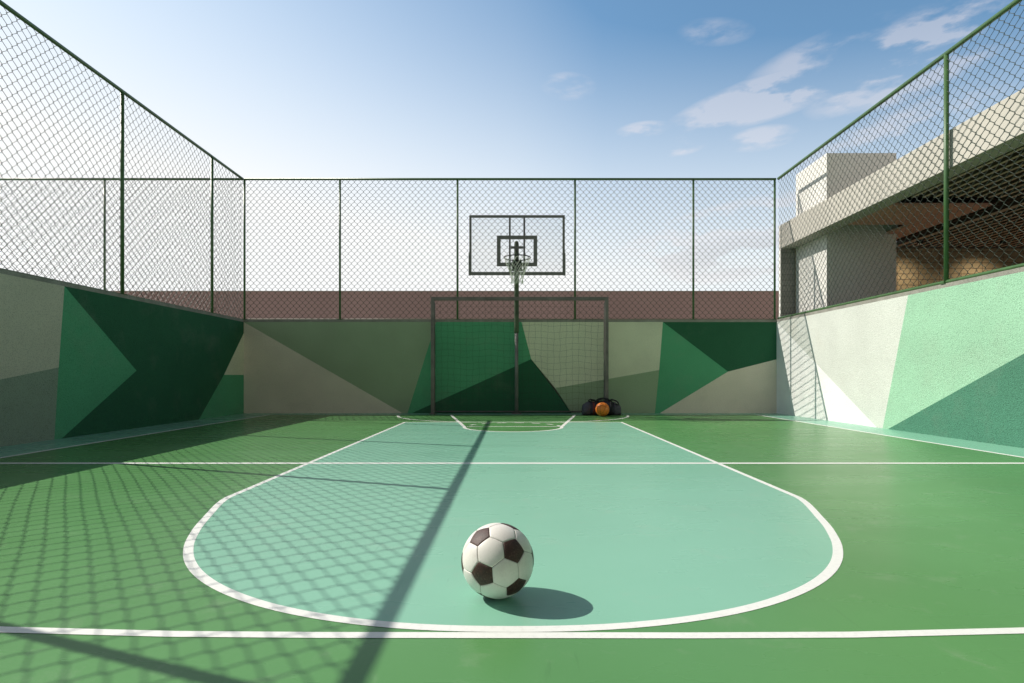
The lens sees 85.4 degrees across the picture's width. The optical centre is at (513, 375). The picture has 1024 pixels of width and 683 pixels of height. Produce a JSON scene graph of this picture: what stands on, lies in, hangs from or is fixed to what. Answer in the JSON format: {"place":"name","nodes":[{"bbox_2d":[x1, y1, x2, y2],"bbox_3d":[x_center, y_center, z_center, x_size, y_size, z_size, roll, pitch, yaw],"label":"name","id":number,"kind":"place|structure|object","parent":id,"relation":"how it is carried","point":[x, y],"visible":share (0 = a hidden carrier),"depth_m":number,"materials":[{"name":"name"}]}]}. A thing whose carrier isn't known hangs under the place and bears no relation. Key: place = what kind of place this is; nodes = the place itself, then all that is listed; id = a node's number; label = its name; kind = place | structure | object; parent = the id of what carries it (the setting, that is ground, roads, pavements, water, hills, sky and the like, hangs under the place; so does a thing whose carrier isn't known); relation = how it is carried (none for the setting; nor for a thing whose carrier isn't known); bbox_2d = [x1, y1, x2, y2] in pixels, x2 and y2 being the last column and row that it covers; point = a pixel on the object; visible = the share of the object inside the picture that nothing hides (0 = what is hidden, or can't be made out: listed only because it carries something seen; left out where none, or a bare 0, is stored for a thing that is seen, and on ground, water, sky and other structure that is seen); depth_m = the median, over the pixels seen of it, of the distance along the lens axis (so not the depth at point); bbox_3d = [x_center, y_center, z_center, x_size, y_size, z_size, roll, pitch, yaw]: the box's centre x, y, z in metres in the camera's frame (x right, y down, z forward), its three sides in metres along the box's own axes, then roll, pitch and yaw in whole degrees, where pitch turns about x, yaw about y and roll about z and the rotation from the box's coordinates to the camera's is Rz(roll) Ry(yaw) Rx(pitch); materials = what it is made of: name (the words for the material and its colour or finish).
{"place":"outdoors","nodes":[
{"label":"outdoors","id":0,"kind":"place"},
{"bbox_2d":[112,291,778,319],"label":"boundary wall","id":1,"kind":"structure","parent":0,"point":[470,312],"depth_m":16.00,"materials":[{"name":"brown brick"}]},
{"bbox_2d":[0,415,1023,682],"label":"court floor","id":2,"kind":"structure","parent":0,"point":[930,547],"depth_m":1.91,"materials":[{"name":"green paint"}]},
{"bbox_2d":[0,415,1023,637],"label":"court lines","id":3,"kind":"object","parent":2,"relation":"on","point":[201,575],"visible":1,"depth_m":1.55,"materials":[{"name":"paint"}]},
{"bbox_2d":[193,422,832,625],"bbox_3d":[0.000,0.699,4.966,3.283,0.001,6.868,0,0,0],"label":"key area","id":4,"kind":"object","parent":2,"relation":"on","point":[616,543],"visible":0.98,"depth_m":2.51,"materials":[{"name":"teal paint"}]},
{"bbox_2d":[461,523,533,598],"bbox_3d":[-0.049,0.585,1.760,0.230,0.229,0.230,0,0,0],"label":"football","id":5,"kind":"object","parent":4,"relation":"on","point":[497,560],"visible":1,"depth_m":1.68,"materials":[{"name":"white leather"}]},
{"bbox_2d":[582,397,620,414],"bbox_3d":[1.575,0.541,9.900,0.670,0.309,0.288,0,0,0],"label":"sports bag","id":6,"kind":"object","parent":2,"relation":"on","point":[588,407],"visible":0.82,"depth_m":9.80,"materials":[{"name":"black fabric"}]},
{"bbox_2d":[595,402,608,415],"bbox_3d":[1.546,0.578,9.600,0.240,0.240,0.240,0,0,0],"label":"basketball","id":7,"kind":"object","parent":2,"relation":"on","point":[601,408],"visible":1,"depth_m":9.52,"materials":[{"name":"orange rubber"}]},
{"bbox_2d":[0,413,1023,456],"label":"border strip","id":8,"kind":"object","parent":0,"point":[105,436],"visible":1,"depth_m":6.98,"materials":[{"name":"green paint"}]},
{"bbox_2d":[469,215,565,413],"bbox_3d":[0.072,-1.101,9.871,1.750,3.603,0.917,0,0,0],"label":"basketball hoop","id":9,"kind":"object","parent":8,"relation":"on","point":[516,265],"visible":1,"depth_m":10.02,"materials":[{"name":"grey paint"}]},
{"bbox_2d":[431,297,608,413],"bbox_3d":[0.120,-0.368,10.200,3.286,2.137,0.300,0,0,0],"label":"football goal","id":10,"kind":"object","parent":8,"relation":"on","point":[605,352],"visible":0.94,"depth_m":10.10,"materials":[{"name":"grey paint"}]},
{"bbox_2d":[0,0,1023,290],"label":"sky","id":11,"kind":"structure","parent":0,"point":[268,88],"materials":[{"name":"blue"}]},
{"bbox_3d":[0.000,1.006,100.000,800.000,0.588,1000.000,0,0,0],"label":"ground","id":12,"kind":"structure","parent":0,"visible":0},
{"bbox_2d":[0,269,243,446],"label":"mural wall","id":13,"kind":"structure","parent":12,"relation":"on","point":[77,360],"depth_m":6.84,"materials":[{"name":"paint"}]},
{"bbox_2d":[0,0,242,318],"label":"chain link fence","id":14,"kind":"object","parent":13,"relation":"on","point":[98,74],"visible":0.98,"depth_m":7.19,"materials":[{"name":"metal"}]},
{"bbox_2d":[244,320,776,412],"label":"mural wall","id":15,"kind":"structure","parent":12,"relation":"on","point":[384,366],"depth_m":10.40,"materials":[{"name":"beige paint"}]},
{"bbox_2d":[243,178,776,319],"bbox_3d":[-0.065,-2.389,10.430,10.070,2.664,0.070,0,0,0],"label":"chain link fence","id":16,"kind":"object","parent":15,"relation":"on","point":[456,237],"visible":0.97,"depth_m":10.43,"materials":[{"name":"metal"}]},
{"bbox_2d":[777,267,1023,447],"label":"mural wall","id":17,"kind":"structure","parent":12,"relation":"on","point":[945,360],"depth_m":6.74,"materials":[{"name":"green paint"}]},
{"bbox_2d":[777,0,1023,318],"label":"chain link fence","id":18,"kind":"object","parent":17,"relation":"on","point":[947,71],"visible":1,"depth_m":6.70,"materials":[{"name":"metal"}]},
{"bbox_2d":[779,88,1023,316],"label":"pavilion","id":19,"kind":"structure","parent":12,"relation":"on","point":[1004,257],"depth_m":9.36,"materials":[{"name":"white paint"}]},
{"bbox_3d":[-8.775,-0.178,10.480,7.050,1.757,0.160,0,0,0],"label":"low wall","id":20,"kind":"object","parent":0,"visible":0},
{"bbox_2d":[0,178,243,317],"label":"chain link fence","id":21,"kind":"object","parent":20,"relation":"on","point":[104,220],"visible":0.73,"depth_m":10.43,"materials":[{"name":"metal"}]}
]}

